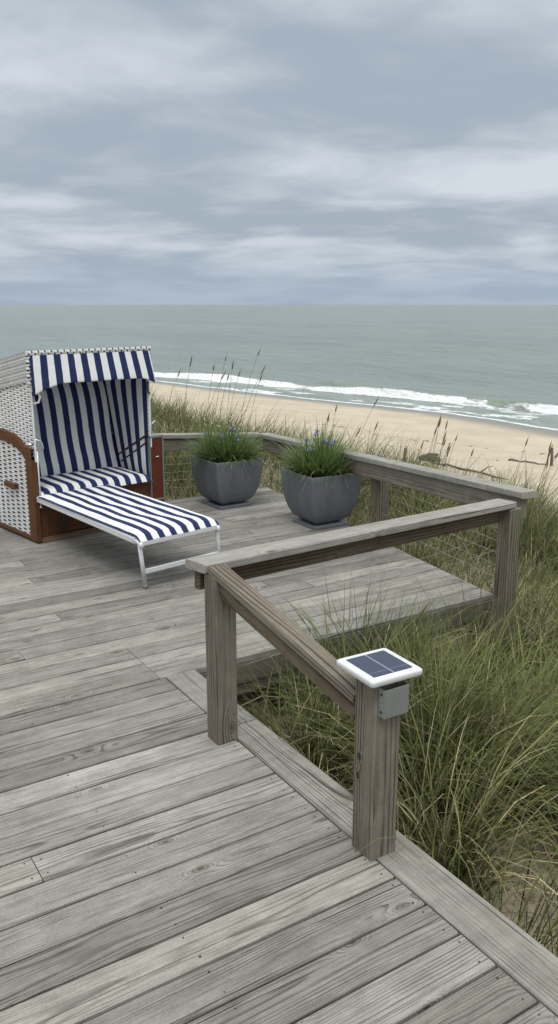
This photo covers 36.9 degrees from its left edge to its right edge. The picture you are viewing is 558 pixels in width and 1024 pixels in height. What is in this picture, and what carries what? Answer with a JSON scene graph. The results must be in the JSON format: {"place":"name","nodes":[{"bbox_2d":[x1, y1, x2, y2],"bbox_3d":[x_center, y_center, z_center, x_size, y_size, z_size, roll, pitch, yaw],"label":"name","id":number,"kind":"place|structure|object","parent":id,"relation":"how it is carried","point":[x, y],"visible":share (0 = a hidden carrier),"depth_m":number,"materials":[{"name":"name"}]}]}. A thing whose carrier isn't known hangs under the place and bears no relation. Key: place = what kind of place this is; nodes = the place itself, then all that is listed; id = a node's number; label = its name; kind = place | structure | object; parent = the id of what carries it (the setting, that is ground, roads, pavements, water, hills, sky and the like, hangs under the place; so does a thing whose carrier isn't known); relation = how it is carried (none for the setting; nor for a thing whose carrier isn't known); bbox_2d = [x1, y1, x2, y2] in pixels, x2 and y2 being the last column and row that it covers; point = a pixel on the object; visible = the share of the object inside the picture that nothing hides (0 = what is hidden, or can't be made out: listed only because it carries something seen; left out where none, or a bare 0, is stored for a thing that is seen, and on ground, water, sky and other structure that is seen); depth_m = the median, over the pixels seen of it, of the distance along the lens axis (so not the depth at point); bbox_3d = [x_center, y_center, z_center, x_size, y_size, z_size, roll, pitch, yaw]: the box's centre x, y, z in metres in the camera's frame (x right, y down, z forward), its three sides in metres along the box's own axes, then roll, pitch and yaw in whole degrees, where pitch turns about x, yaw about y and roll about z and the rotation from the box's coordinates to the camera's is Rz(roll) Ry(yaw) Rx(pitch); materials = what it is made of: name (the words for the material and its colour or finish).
{"place":"outdoors","nodes":[
{"label":"outdoors","id":0,"kind":"place"},
{"bbox_2d":[0,305,557,431],"bbox_3d":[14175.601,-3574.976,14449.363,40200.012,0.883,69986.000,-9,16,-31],"label":"sea","id":1,"kind":"structure","parent":0,"point":[496,363],"depth_m":121.34,"materials":[{"name":"liquid"}]},
{"bbox_2d":[0,0,557,304],"label":"sky","id":2,"kind":"structure","parent":0,"point":[153,152],"materials":[{"name":"grey"}]},
{"bbox_2d":[150,381,557,517],"bbox_3d":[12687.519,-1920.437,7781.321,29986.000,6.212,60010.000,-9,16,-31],"label":"beach","id":3,"kind":"structure","parent":0,"point":[503,443],"depth_m":38.26,"materials":[{"name":"beige sand"}]},
{"bbox_2d":[295,421,543,460],"bbox_3d":[4.752,-2.794,33.406,12.868,0.384,4.041,12,18,39],"label":"wrack line","id":4,"kind":"object","parent":3,"relation":"on","point":[416,440],"visible":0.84,"depth_m":33.72,"materials":[{"name":"brown plant"}]},
{"bbox_2d":[421,453,440,461],"bbox_3d":[5.034,-1.787,27.980,0.752,0.398,0.579,-1,14,-2],"label":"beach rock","id":5,"kind":"object","parent":3,"relation":"on","point":[431,456],"visible":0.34,"depth_m":27.83,"materials":[{"name":"stone"}]},
{"bbox_2d":[430,459,507,479],"bbox_3d":[5.913,-1.377,26.096,0.476,0.286,3.171,-12,18,-40],"label":"driftwood log","id":6,"kind":"object","parent":3,"relation":"on","point":[467,469],"visible":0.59,"depth_m":25.98,"materials":[{"name":"wood"}]},
{"bbox_2d":[508,458,544,464],"bbox_3d":[8.581,-1.729,28.905,1.404,0.132,0.176,11,18,38],"label":"driftwood log","id":7,"kind":"object","parent":3,"relation":"on","point":[526,461],"visible":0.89,"depth_m":28.86,"materials":[{"name":"wood"}]},
{"bbox_2d":[550,448,553,465],"bbox_3d":[9.301,-1.735,28.544,0.113,0.921,0.097,-2,14,-10],"label":"wooden stake","id":8,"kind":"object","parent":3,"relation":"on","point":[551,458],"visible":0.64,"depth_m":28.49,"materials":[{"name":"wood"}]},
{"bbox_2d":[152,418,557,954],"bbox_3d":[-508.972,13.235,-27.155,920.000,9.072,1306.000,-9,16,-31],"label":"dune ground","id":9,"kind":"structure","parent":0,"point":[505,897],"depth_m":3.72,"materials":[{"name":"beige sand"}]},
{"bbox_2d":[151,348,308,476],"bbox_3d":[-0.836,-1.352,10.836,2.922,1.609,2.803,3,14,10],"label":"grass tussock","id":10,"kind":"object","parent":9,"relation":"on","point":[186,424],"depth_m":10.86,"materials":[{"name":"green plant"}]},
{"bbox_2d":[0,487,557,1023],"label":"wooden deck","id":11,"kind":"structure","parent":9,"relation":"on","point":[164,859],"depth_m":3.00,"materials":[{"name":"grey wood"}]},
{"bbox_2d":[0,346,220,588],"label":"roofed beach chair","id":12,"kind":"object","parent":11,"relation":"on","point":[81,446],"visible":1,"depth_m":6.80,"materials":[{"name":"fabric"}]},
{"bbox_2d":[157,432,260,488],"bbox_3d":[-1.598,-0.084,8.196,3.055,1.521,0.152,-6,15,-24],"label":"deck railing","id":13,"kind":"object","parent":11,"relation":"attached to","point":[171,442],"visible":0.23,"depth_m":8.29,"materials":[{"name":"grey wood"}]},
{"bbox_2d":[190,455,261,509],"bbox_3d":[-0.498,-0.298,7.939,0.500,0.457,0.500,-9,17,-33],"label":"planter","id":14,"kind":"object","parent":11,"relation":"on","point":[233,487],"visible":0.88,"depth_m":7.77,"materials":[{"name":"stone"}]},
{"bbox_2d":[178,413,286,473],"bbox_3d":[-0.484,-0.684,7.859,1.112,0.576,1.084,-9,16,-31],"label":"flowering plant","id":15,"kind":"object","parent":14,"relation":"in","point":[232,446],"visible":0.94,"depth_m":7.75,"materials":[{"name":"green plant"}]},
{"bbox_2d":[281,467,360,529],"bbox_3d":[0.359,-0.130,7.240,0.500,0.467,0.500,-8,16,-30],"label":"planter","id":16,"kind":"object","parent":11,"relation":"on","point":[317,503],"visible":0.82,"depth_m":7.07,"materials":[{"name":"stone"}]},
{"bbox_2d":[268,416,369,488],"bbox_3d":[0.361,-0.558,7.177,1.126,0.657,1.132,-9,16,-31],"label":"flowering plant","id":17,"kind":"object","parent":16,"relation":"in","point":[322,460],"visible":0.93,"depth_m":7.04,"materials":[{"name":"green plant"}]},
{"bbox_2d":[185,498,521,744],"bbox_3d":[0.569,0.768,4.490,2.454,1.549,0.221,-13,19,-42],"label":"deck railing","id":18,"kind":"object","parent":11,"relation":"attached to","point":[245,563],"visible":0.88,"depth_m":4.01,"materials":[{"name":"grey wood"}]},
{"bbox_2d":[208,564,355,719],"bbox_3d":[0.012,0.466,3.180,0.086,0.318,0.926,-10,17,-35],"label":"handrail","id":19,"kind":"object","parent":18,"relation":"attached to","point":[306,654],"visible":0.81,"depth_m":3.12,"materials":[{"name":"grey wood"}]},
{"bbox_2d":[352,679,401,860],"bbox_3d":[0.331,0.854,2.853,0.114,0.667,0.112,-9,16,-31],"label":"short post","id":20,"kind":"object","parent":11,"relation":"on","point":[376,751],"visible":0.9,"depth_m":2.82,"materials":[{"name":"grey wood"}]},
{"bbox_2d":[336,648,422,687],"bbox_3d":[0.332,0.515,2.779,0.210,0.026,0.210,-8,16,-29],"label":"solar light","id":21,"kind":"object","parent":20,"relation":"on","point":[378,667],"visible":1,"depth_m":2.75,"materials":[{"name":"white plastic"}]},
{"bbox_2d":[378,680,408,719],"bbox_3d":[0.373,0.613,2.731,0.102,0.100,0.034,-9,16,-31],"label":"metal bracket","id":22,"kind":"object","parent":20,"relation":"attached to","point":[393,702],"visible":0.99,"depth_m":2.71,"materials":[{"name":"metal"}]},
{"bbox_2d":[261,433,537,576],"bbox_3d":[0.727,0.179,7.128,0.271,1.523,3.975,-6,15,-24],"label":"deck railing","id":23,"kind":"object","parent":11,"relation":"on","point":[382,473],"visible":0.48,"depth_m":6.28,"materials":[{"name":"grey wood"}]},
{"bbox_2d":[260,397,408,520],"bbox_3d":[0.644,-0.632,9.674,2.469,1.380,2.610,-9,16,-31],"label":"grass tussock","id":24,"kind":"object","parent":9,"relation":"on","point":[362,491],"depth_m":9.71,"materials":[{"name":"green plant"}]},
{"bbox_2d":[150,382,557,979],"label":"dune grass","id":25,"kind":"structure","parent":9,"relation":"on","point":[440,834],"depth_m":4.14,"materials":[{"name":"green plant"}]},
{"bbox_2d":[237,614,473,821],"bbox_3d":[0.232,0.911,4.098,1.542,0.806,1.640,2,14,9],"label":"grass tussock","id":26,"kind":"object","parent":9,"relation":"on","point":[299,727],"depth_m":4.17,"materials":[{"name":"green plant"}]},
{"bbox_2d":[236,561,528,757],"bbox_3d":[0.472,0.749,4.557,1.707,1.027,1.857,3,14,12],"label":"grass tussock","id":27,"kind":"object","parent":9,"relation":"on","point":[396,631],"depth_m":4.74,"materials":[{"name":"green plant"}]},
{"bbox_2d":[355,414,508,524],"bbox_3d":[1.683,-0.448,9.248,2.331,1.219,2.659,-9,16,-31],"label":"grass tussock","id":28,"kind":"object","parent":9,"relation":"on","point":[409,492],"depth_m":9.29,"materials":[{"name":"green plant"}]},
{"bbox_2d":[429,436,557,583],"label":"grass tussock","id":29,"kind":"object","parent":9,"relation":"on","point":[530,519],"depth_m":7.86,"materials":[{"name":"green plant"}]},
{"bbox_2d":[488,587,557,697],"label":"grass tussock","id":30,"kind":"object","parent":9,"relation":"on","point":[540,637],"depth_m":5.46,"materials":[{"name":"green plant"}]},
{"bbox_2d":[521,859,557,950],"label":"grass tussock","id":31,"kind":"object","parent":9,"relation":"on","point":[549,902],"depth_m":3.16,"materials":[{"name":"green plant"}]}
]}

